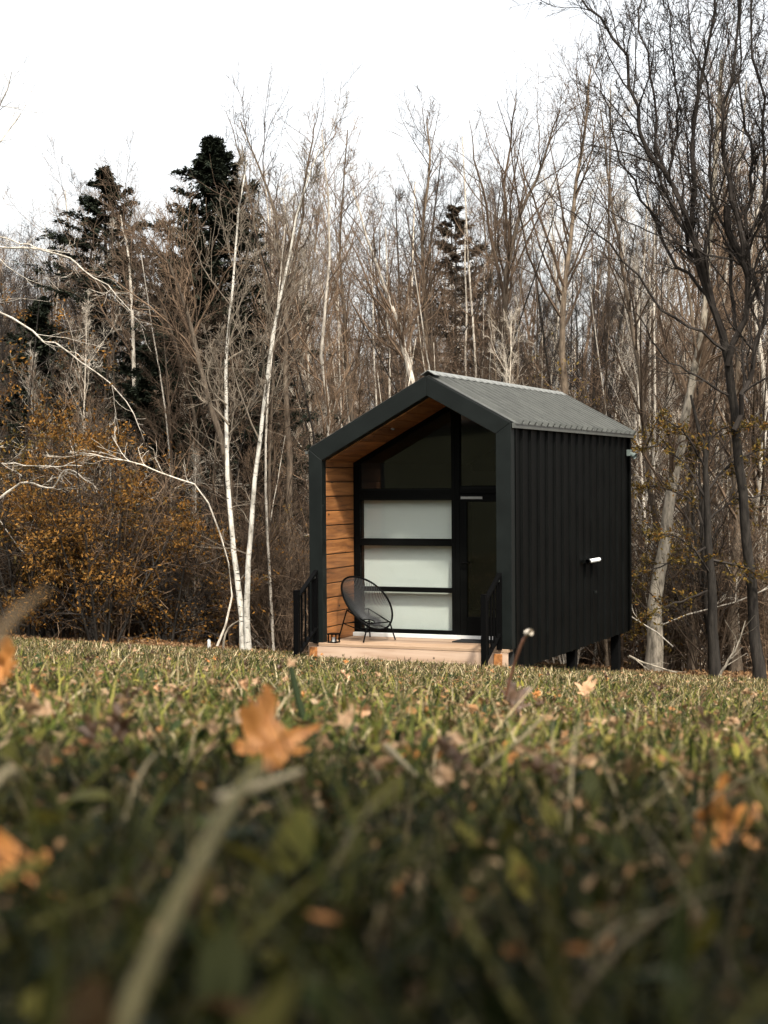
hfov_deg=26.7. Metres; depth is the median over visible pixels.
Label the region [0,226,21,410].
bare tree
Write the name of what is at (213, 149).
conifer
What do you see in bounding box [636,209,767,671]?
bare tree
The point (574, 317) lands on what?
bare tree
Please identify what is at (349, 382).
bare tree
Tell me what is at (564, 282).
bare tree
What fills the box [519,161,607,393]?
bare tree
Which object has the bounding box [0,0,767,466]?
sky
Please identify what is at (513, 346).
bare tree
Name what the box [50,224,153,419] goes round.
bare tree
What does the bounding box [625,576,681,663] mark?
shrub
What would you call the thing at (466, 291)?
bare tree
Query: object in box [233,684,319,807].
maple leaf
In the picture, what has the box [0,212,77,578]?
bare tree
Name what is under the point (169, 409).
bare tree
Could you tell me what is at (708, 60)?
bare tree
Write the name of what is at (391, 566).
window pane
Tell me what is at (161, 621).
leafy shrub
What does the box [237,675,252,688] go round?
fallen leaf
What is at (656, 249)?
bare tree
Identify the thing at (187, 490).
leaning limb
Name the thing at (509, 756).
fallen leaf
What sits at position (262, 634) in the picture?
shrub
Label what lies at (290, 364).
bare tree
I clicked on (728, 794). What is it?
fallen leaf
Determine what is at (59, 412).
bare tree
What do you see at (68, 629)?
bare tree
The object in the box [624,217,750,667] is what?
bare tree
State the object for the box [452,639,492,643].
doormat
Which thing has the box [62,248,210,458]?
bare tree
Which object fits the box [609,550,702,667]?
shrub
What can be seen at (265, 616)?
shrub
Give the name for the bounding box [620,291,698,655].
bare tree
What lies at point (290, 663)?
maple leaf
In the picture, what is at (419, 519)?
window pane
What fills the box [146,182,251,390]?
bare tree
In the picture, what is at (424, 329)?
bare tree
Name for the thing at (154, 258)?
bare tree
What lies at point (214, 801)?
grass stalk
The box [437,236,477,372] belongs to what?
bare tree
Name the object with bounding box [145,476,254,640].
shrub
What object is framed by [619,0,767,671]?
bare tree
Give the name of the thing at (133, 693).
fallen leaf
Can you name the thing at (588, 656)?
shrub
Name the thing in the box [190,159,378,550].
bare tree
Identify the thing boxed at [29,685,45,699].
fallen leaf
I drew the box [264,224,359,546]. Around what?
bare tree
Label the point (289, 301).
bare tree
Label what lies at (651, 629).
leaning limb
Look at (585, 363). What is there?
bare tree
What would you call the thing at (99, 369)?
bare tree
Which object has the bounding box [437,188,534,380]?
bare tree
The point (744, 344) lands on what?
bare tree
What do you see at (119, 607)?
shrub
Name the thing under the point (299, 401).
bare tree
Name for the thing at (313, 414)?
bare tree
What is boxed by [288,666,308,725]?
grass stalk
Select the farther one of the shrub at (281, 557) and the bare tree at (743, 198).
the bare tree at (743, 198)
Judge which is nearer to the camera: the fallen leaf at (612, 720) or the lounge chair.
the fallen leaf at (612, 720)
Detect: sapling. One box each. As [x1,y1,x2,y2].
[47,428,232,646]
[532,332,648,663]
[584,409,767,670]
[630,395,767,676]
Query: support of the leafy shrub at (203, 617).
on the forest floor
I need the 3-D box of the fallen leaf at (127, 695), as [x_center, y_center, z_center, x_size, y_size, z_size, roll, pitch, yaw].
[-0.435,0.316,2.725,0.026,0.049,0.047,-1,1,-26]
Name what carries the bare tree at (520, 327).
on the forest floor
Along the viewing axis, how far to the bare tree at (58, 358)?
35.13 m
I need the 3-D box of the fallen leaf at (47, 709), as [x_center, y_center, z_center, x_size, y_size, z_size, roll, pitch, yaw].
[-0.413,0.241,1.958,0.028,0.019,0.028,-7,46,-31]
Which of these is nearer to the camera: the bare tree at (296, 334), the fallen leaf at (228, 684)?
the fallen leaf at (228, 684)
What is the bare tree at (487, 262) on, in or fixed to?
on the forest floor
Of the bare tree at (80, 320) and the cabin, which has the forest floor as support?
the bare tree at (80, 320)
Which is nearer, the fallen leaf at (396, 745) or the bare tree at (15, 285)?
the fallen leaf at (396, 745)
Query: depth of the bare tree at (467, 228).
40.41 m
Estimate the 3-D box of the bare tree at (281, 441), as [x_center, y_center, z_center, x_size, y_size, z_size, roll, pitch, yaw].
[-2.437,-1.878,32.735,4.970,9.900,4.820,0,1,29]
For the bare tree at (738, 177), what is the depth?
37.54 m
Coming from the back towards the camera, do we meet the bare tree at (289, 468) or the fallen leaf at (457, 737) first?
the bare tree at (289, 468)
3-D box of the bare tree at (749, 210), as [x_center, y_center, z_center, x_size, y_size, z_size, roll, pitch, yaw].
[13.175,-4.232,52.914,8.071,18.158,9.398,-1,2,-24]
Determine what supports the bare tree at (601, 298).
on the forest floor
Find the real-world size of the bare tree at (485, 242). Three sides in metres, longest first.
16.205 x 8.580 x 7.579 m
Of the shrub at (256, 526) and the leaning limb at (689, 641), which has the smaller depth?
the leaning limb at (689, 641)
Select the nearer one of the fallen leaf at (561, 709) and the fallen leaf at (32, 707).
the fallen leaf at (32, 707)
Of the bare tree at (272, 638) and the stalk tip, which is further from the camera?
the bare tree at (272, 638)
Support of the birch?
on the forest floor
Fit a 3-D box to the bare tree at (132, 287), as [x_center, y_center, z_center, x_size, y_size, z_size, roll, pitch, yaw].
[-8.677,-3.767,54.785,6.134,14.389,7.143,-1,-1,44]
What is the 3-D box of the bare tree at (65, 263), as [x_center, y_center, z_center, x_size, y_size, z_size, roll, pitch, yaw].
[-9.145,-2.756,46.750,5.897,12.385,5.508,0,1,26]
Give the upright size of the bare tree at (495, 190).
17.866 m
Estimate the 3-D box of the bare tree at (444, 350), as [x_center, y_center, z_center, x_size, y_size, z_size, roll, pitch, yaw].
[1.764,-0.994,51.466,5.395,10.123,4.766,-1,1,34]
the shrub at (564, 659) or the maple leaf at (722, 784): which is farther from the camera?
the shrub at (564, 659)
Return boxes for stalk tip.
[524,628,532,635]
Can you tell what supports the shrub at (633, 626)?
on the forest floor
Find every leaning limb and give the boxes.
[0,464,51,550]
[0,469,56,592]
[13,422,127,550]
[18,418,260,564]
[48,380,170,602]
[92,442,241,546]
[182,354,280,473]
[469,561,702,654]
[631,506,726,639]
[631,527,681,605]
[632,608,672,646]
[633,402,767,627]
[664,547,767,623]
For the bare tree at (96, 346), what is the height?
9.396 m
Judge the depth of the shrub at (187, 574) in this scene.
27.35 m
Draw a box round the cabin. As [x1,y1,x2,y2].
[293,370,636,671]
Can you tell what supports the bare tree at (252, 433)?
on the forest floor
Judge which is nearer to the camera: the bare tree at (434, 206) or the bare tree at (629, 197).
the bare tree at (629, 197)
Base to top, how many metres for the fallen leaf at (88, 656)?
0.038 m
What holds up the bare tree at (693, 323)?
on the forest floor
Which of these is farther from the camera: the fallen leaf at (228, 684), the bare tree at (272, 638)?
the bare tree at (272, 638)
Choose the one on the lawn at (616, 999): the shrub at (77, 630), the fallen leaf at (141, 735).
the fallen leaf at (141, 735)
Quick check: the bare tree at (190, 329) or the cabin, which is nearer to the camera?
the cabin
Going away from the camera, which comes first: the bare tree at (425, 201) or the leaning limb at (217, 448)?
the leaning limb at (217, 448)
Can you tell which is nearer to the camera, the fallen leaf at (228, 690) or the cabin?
the fallen leaf at (228, 690)
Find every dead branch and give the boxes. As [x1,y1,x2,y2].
[222,621,238,648]
[628,655,678,672]
[719,615,756,674]
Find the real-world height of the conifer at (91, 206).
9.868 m
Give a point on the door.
(470, 626)
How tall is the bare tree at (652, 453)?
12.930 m
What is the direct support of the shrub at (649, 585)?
on the forest floor
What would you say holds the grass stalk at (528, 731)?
on the lawn at (616, 999)
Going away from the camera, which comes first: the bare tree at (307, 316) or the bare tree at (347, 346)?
the bare tree at (307, 316)
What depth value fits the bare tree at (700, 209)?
54.22 m
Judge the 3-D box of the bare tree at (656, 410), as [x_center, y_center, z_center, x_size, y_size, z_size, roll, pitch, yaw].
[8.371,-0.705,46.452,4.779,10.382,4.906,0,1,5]
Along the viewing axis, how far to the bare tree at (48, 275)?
43.30 m
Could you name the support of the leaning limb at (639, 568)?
on the forest floor
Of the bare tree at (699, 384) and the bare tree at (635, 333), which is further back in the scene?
the bare tree at (699, 384)
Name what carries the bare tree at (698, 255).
on the forest floor
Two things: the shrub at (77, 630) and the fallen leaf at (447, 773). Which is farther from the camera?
the shrub at (77, 630)
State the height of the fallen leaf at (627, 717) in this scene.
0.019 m
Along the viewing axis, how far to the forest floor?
42.44 m
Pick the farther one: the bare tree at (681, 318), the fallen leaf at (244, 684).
the bare tree at (681, 318)
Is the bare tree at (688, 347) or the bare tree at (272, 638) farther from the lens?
the bare tree at (688, 347)
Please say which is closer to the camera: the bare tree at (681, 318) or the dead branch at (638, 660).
the dead branch at (638, 660)
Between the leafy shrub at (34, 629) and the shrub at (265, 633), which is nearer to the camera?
the leafy shrub at (34, 629)
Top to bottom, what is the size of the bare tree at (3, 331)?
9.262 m
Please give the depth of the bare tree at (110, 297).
35.43 m
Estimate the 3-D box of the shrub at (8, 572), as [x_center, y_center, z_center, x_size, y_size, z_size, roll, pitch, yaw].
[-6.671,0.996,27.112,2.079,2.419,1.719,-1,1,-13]
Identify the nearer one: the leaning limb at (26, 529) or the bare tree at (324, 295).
the leaning limb at (26, 529)
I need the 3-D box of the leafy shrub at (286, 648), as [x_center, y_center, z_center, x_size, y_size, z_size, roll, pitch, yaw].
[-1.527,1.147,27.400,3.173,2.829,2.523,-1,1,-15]
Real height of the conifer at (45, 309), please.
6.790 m
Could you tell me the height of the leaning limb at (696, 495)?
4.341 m
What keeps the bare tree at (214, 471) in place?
on the forest floor
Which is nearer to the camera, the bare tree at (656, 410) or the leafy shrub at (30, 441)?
the leafy shrub at (30, 441)
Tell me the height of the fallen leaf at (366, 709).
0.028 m
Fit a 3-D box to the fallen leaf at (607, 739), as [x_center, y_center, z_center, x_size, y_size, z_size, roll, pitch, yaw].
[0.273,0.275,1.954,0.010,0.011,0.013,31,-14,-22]
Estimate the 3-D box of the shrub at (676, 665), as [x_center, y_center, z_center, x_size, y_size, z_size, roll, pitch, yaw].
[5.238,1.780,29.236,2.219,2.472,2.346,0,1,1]
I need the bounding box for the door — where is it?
[460,494,495,635]
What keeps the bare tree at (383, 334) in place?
on the forest floor
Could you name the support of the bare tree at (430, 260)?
on the forest floor
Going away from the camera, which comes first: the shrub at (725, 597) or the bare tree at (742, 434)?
the shrub at (725, 597)
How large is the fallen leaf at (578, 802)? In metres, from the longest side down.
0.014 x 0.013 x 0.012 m
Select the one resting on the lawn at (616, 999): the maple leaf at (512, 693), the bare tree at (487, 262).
the maple leaf at (512, 693)
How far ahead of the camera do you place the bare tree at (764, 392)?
28.87 m
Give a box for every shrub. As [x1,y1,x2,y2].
[0,295,138,637]
[0,341,211,644]
[0,351,193,637]
[0,394,177,639]
[0,433,64,634]
[0,445,36,588]
[0,475,96,636]
[0,506,43,626]
[3,435,209,640]
[3,441,207,640]
[11,455,179,631]
[35,428,214,634]
[38,485,285,645]
[103,494,186,638]
[103,500,211,637]
[109,454,308,644]
[114,533,192,636]
[137,505,263,639]
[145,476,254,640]
[149,403,308,646]
[166,498,308,642]
[179,445,307,643]
[209,509,309,650]
[211,521,309,651]
[214,465,308,648]
[235,487,309,651]
[250,556,306,642]
[253,554,278,647]
[255,549,300,646]
[258,489,308,602]
[545,645,590,663]
[553,589,649,663]
[560,584,650,664]
[565,501,723,669]
[592,511,682,666]
[601,496,741,668]
[608,512,646,664]
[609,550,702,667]
[623,519,741,670]
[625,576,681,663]
[627,512,732,665]
[631,503,767,671]
[632,543,727,670]
[635,471,767,670]
[668,522,767,671]
[668,526,767,669]
[672,437,767,670]
[682,516,767,668]
[685,543,727,666]
[717,487,767,664]
[725,501,767,669]
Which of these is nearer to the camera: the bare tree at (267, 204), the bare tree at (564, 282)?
the bare tree at (564, 282)
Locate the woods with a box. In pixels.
[16,171,766,549]
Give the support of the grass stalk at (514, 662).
on the lawn at (616, 999)
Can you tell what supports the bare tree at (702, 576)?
on the forest floor
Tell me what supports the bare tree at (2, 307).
on the forest floor
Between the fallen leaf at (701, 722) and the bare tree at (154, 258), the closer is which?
the fallen leaf at (701, 722)
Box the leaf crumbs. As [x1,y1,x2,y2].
[0,636,767,1013]
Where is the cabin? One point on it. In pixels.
(435, 497)
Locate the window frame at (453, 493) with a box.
[353,407,495,634]
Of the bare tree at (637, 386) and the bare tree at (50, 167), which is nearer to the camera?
the bare tree at (637, 386)
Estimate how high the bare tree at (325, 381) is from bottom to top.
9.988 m
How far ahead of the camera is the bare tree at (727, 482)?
28.10 m
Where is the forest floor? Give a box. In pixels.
[27,488,723,670]
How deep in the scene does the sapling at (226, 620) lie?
25.20 m
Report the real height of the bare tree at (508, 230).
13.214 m
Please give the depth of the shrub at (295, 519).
26.69 m
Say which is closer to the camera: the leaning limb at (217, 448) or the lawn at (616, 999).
the lawn at (616, 999)
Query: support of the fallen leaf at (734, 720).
on the lawn at (616, 999)
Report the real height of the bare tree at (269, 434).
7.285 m
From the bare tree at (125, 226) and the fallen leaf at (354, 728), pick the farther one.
the bare tree at (125, 226)
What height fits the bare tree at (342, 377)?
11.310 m
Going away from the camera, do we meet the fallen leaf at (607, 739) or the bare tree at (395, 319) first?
the fallen leaf at (607, 739)
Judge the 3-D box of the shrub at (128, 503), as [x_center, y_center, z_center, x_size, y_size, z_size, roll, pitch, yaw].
[-4.847,0.431,29.205,2.920,4.109,3.530,0,1,34]
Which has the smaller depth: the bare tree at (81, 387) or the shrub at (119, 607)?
the shrub at (119, 607)
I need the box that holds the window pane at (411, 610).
[365,591,451,629]
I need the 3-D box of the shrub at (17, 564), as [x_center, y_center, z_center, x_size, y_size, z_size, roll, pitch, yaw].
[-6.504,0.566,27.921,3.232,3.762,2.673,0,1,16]
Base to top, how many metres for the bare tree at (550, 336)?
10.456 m
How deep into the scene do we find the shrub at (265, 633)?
31.74 m
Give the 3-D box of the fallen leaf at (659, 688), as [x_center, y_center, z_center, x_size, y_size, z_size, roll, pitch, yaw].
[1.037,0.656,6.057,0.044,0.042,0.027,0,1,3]
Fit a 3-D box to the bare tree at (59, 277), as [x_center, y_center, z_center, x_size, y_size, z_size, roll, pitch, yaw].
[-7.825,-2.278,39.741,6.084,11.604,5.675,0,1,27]
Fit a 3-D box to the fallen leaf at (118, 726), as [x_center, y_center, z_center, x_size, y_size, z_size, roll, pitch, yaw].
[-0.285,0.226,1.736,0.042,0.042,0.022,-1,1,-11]
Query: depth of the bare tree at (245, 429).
28.80 m
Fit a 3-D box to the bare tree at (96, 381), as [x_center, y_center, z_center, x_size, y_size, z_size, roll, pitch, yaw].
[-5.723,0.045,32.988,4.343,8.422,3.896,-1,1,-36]
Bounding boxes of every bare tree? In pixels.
[0,48,151,498]
[0,133,157,400]
[0,162,200,629]
[0,187,147,437]
[0,211,137,393]
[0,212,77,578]
[0,218,112,479]
[0,224,116,633]
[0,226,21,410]
[0,228,63,431]
[0,231,48,632]
[0,233,44,440]
[0,241,123,455]
[0,258,38,627]
[0,260,15,414]
[0,268,116,498]
[0,274,21,428]
[0,340,60,633]
[0,352,24,557]
[0,352,25,506]
[0,361,71,631]
[1,313,102,477]
[2,207,148,399]
[2,313,141,637]
[3,283,142,629]
[10,197,198,392]
[10,209,183,637]
[11,228,147,467]
[12,246,150,631]
[12,264,210,461]
[19,128,175,631]
[27,148,202,627]
[31,240,70,324]
[37,335,100,624]
[38,290,122,637]
[46,340,184,633]
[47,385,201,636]
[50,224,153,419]
[61,174,243,645]
[61,309,140,636]
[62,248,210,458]
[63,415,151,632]
[64,159,171,418]
[70,242,207,492]
[80,283,235,638]
[89,240,288,638]
[95,171,248,639]
[99,235,351,643]
[108,206,152,418]
[121,205,365,652]
[131,265,301,647]
[131,301,302,637]
[133,175,375,451]
[135,226,385,645]
[140,182,402,424]
[143,184,374,647]
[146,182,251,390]
[154,147,346,616]
[167,44,400,645]
[167,210,343,642]
[168,228,345,649]
[168,443,214,643]
[188,450,255,639]
[189,204,381,639]
[190,119,404,529]
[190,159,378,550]
[194,132,363,492]
[220,424,308,641]
[226,165,293,382]
[227,429,307,648]
[238,179,394,454]
[238,321,358,547]
[239,98,401,437]
[243,197,344,527]
[250,289,359,601]
[251,166,425,502]
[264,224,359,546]
[272,126,453,384]
[278,171,338,474]
[291,254,491,569]
[292,315,363,500]
[295,361,360,525]
[302,316,384,417]
[308,226,391,421]
[310,113,402,421]
[311,325,398,410]
[312,120,572,414]
[312,275,386,432]
[317,183,460,434]
[319,200,571,420]
[322,259,512,438]
[326,256,447,390]
[327,125,544,420]
[335,190,617,426]
[338,160,487,414]
[350,275,491,409]
[362,187,480,396]
[368,167,574,407]
[370,0,681,394]
[380,82,468,369]
[385,122,642,473]
[396,326,430,388]
[402,50,657,382]
[417,325,452,372]
[418,195,549,385]
[421,234,560,391]
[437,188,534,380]
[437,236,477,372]
[440,252,586,394]
[443,160,598,386]
[448,291,546,383]
[457,78,764,658]
[459,196,678,475]
[467,293,536,386]
[468,291,555,384]
[469,282,598,659]
[474,249,714,564]
[481,295,527,385]
[484,218,680,541]
[497,191,765,657]
[509,0,767,678]
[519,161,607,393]
[530,77,690,669]
[541,321,589,403]
[544,272,669,666]
[555,86,767,666]
[558,249,717,656]
[559,78,767,657]
[566,270,646,665]
[567,150,767,627]
[577,165,747,671]
[592,204,760,663]
[592,239,680,662]
[595,210,665,478]
[601,355,747,667]
[602,100,767,567]
[609,201,721,655]
[616,75,763,523]
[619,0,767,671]
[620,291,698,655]
[622,37,767,666]
[623,305,767,669]
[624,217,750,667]
[625,329,673,562]
[636,12,767,533]
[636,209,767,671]
[649,160,767,666]
[652,253,767,665]
[673,88,767,526]
[680,49,767,545]
[681,434,767,670]
[684,42,767,665]
[684,314,765,598]
[687,74,767,644]
[689,114,766,531]
[697,371,767,557]
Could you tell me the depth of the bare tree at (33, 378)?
27.84 m
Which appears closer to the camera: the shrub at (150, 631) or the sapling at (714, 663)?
the sapling at (714, 663)
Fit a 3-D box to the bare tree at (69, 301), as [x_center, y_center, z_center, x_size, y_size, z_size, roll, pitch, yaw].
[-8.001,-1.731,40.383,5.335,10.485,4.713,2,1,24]
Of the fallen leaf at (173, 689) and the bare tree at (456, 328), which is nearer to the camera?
the fallen leaf at (173, 689)
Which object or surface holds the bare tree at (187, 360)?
on the forest floor
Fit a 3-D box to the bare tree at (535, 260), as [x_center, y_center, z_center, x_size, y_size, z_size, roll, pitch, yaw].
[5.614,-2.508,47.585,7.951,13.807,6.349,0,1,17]
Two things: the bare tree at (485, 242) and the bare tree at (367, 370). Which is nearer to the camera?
the bare tree at (367, 370)
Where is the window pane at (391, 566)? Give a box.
[364,545,451,587]
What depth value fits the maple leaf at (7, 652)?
1.80 m
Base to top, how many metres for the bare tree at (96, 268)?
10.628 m
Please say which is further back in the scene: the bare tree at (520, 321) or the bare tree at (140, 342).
the bare tree at (140, 342)
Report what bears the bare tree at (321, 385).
on the forest floor
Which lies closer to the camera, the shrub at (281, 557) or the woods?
the shrub at (281, 557)
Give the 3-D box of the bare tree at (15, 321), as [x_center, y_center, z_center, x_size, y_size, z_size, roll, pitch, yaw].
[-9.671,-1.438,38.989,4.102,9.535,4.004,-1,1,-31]
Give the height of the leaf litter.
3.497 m
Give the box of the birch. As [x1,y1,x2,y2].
[168,60,378,649]
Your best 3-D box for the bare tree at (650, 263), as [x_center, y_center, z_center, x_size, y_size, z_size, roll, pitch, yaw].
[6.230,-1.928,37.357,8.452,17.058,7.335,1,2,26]
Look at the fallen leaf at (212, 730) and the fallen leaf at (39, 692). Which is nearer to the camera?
the fallen leaf at (212, 730)
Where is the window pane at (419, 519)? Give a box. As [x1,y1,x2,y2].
[364,500,451,538]
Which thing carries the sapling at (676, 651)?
on the forest floor
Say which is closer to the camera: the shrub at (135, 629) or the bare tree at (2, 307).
the shrub at (135, 629)
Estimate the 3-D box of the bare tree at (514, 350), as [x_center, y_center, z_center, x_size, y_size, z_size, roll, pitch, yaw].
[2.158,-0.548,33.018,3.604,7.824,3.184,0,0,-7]
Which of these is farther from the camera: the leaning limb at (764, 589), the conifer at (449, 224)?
the conifer at (449, 224)
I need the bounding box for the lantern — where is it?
[327,633,340,642]
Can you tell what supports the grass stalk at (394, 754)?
on the lawn at (616, 999)
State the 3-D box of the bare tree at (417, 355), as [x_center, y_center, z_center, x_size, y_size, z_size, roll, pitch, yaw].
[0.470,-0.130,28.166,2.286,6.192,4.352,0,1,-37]
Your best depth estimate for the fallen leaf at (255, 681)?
4.09 m
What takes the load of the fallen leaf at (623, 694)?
on the lawn at (616, 999)
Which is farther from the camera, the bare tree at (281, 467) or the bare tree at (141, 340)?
the bare tree at (141, 340)
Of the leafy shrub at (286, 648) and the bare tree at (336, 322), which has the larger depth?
the bare tree at (336, 322)
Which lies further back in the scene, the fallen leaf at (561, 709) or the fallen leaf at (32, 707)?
the fallen leaf at (561, 709)
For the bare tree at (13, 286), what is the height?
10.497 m
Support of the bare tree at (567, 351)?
on the forest floor
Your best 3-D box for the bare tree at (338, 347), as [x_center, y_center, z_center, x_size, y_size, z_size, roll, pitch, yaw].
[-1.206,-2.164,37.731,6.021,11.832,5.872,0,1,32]
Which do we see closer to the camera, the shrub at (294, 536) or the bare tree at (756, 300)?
the shrub at (294, 536)
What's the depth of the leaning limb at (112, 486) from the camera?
26.76 m
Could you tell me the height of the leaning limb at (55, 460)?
3.473 m
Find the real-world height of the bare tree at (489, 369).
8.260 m
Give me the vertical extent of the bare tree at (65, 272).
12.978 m
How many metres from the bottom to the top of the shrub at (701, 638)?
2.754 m
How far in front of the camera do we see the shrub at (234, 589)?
26.80 m
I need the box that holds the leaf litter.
[8,630,767,677]
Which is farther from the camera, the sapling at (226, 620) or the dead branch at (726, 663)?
the sapling at (226, 620)
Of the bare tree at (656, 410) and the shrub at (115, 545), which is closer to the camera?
the shrub at (115, 545)
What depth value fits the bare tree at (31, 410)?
29.59 m
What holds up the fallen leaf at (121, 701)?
on the lawn at (616, 999)
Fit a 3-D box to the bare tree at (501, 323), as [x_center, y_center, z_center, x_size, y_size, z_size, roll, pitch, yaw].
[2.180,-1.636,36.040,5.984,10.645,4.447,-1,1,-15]
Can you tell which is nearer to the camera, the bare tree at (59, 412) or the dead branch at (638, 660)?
the dead branch at (638, 660)
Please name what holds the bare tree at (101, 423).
on the forest floor
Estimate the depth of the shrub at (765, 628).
27.26 m
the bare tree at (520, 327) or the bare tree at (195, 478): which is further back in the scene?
the bare tree at (520, 327)
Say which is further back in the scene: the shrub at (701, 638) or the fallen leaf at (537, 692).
the shrub at (701, 638)
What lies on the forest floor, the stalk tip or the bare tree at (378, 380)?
the bare tree at (378, 380)
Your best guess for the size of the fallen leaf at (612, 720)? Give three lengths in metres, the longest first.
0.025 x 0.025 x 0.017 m
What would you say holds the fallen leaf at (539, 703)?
on the lawn at (616, 999)
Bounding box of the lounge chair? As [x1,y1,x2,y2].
[338,576,395,642]
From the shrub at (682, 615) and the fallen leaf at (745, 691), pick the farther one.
the shrub at (682, 615)
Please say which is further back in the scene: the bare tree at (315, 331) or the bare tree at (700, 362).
the bare tree at (315, 331)
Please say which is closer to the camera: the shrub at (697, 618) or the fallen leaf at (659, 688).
the fallen leaf at (659, 688)
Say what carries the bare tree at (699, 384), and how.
on the forest floor
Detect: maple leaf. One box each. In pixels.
[0,636,17,684]
[0,830,61,897]
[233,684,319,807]
[286,658,296,666]
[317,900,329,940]
[340,669,355,683]
[497,678,533,717]
[574,675,596,699]
[693,771,761,862]
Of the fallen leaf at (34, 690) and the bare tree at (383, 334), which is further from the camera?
the bare tree at (383, 334)
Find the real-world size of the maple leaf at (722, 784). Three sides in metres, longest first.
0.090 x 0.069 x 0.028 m
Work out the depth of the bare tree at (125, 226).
42.32 m
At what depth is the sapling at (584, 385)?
29.51 m
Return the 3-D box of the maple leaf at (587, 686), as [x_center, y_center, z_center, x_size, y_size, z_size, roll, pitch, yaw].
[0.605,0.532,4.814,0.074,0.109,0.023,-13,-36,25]
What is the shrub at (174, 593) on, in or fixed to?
on the forest floor
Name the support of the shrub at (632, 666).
on the forest floor
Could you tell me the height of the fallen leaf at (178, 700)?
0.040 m
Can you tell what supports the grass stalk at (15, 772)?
on the lawn at (616, 999)
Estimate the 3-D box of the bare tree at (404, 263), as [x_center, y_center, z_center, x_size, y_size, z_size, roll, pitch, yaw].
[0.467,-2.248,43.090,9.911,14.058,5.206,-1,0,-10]
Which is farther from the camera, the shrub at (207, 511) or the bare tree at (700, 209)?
the bare tree at (700, 209)
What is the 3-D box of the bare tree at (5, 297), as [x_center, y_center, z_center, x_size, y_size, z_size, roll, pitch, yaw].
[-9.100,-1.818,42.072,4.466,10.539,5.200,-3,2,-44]
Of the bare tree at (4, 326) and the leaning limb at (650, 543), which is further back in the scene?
the bare tree at (4, 326)
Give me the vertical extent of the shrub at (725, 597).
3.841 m
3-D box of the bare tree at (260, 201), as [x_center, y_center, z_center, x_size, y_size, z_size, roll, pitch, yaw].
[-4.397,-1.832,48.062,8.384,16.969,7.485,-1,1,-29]
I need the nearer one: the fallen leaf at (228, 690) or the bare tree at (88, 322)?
the fallen leaf at (228, 690)
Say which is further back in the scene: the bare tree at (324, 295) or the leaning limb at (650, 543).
the bare tree at (324, 295)
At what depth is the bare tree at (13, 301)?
39.90 m
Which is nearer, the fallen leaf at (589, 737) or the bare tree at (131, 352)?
the fallen leaf at (589, 737)
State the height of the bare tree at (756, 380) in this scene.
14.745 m
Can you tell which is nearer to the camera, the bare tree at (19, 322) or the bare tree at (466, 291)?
the bare tree at (19, 322)
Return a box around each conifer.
[0,165,221,545]
[0,295,107,632]
[71,344,246,633]
[94,134,344,628]
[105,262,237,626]
[321,204,559,419]
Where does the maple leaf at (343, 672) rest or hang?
on the lawn at (616, 999)
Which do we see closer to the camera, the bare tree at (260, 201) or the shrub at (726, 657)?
the shrub at (726, 657)
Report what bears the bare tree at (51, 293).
on the forest floor
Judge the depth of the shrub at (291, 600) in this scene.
26.81 m
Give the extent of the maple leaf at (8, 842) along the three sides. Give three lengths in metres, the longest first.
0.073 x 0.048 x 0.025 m
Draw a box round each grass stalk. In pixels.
[0,588,49,645]
[0,765,32,800]
[115,763,266,1023]
[204,769,302,809]
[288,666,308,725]
[382,742,446,807]
[482,714,545,768]
[504,635,527,700]
[566,721,581,854]
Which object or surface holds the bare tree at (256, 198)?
on the forest floor
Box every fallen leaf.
[18,691,46,717]
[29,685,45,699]
[30,684,40,696]
[36,699,56,717]
[73,712,102,741]
[84,655,93,663]
[99,702,138,740]
[116,685,133,712]
[118,693,129,707]
[124,685,142,698]
[130,725,152,740]
[164,684,180,693]
[171,685,185,706]
[205,722,221,735]
[207,679,215,684]
[218,682,234,697]
[220,676,230,687]
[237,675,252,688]
[240,678,247,689]
[251,676,262,685]
[331,704,358,729]
[332,719,359,737]
[355,701,371,716]
[387,734,408,751]
[402,746,421,758]
[432,759,467,787]
[435,735,477,773]
[436,731,470,746]
[463,690,475,700]
[503,741,518,764]
[529,754,564,784]
[532,688,541,696]
[535,697,545,707]
[559,702,566,720]
[575,792,587,808]
[584,731,596,751]
[604,734,612,742]
[607,716,618,726]
[618,691,630,698]
[621,711,630,722]
[655,682,665,691]
[692,705,714,731]
[710,729,722,740]
[711,788,734,809]
[726,716,739,723]
[741,688,750,695]
[753,745,761,756]
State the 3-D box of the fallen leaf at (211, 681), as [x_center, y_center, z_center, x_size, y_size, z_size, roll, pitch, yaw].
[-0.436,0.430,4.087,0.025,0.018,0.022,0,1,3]
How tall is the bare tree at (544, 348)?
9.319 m
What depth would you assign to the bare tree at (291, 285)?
36.18 m
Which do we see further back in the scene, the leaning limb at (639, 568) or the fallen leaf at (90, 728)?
the leaning limb at (639, 568)
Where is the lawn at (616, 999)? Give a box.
[0,645,767,1023]
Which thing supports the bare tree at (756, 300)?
on the forest floor
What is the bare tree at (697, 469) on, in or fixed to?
on the forest floor
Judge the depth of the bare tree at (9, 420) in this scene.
33.86 m
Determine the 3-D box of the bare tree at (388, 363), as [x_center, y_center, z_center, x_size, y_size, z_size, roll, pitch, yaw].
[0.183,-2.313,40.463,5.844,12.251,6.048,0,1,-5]
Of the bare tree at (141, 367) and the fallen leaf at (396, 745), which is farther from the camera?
the bare tree at (141, 367)

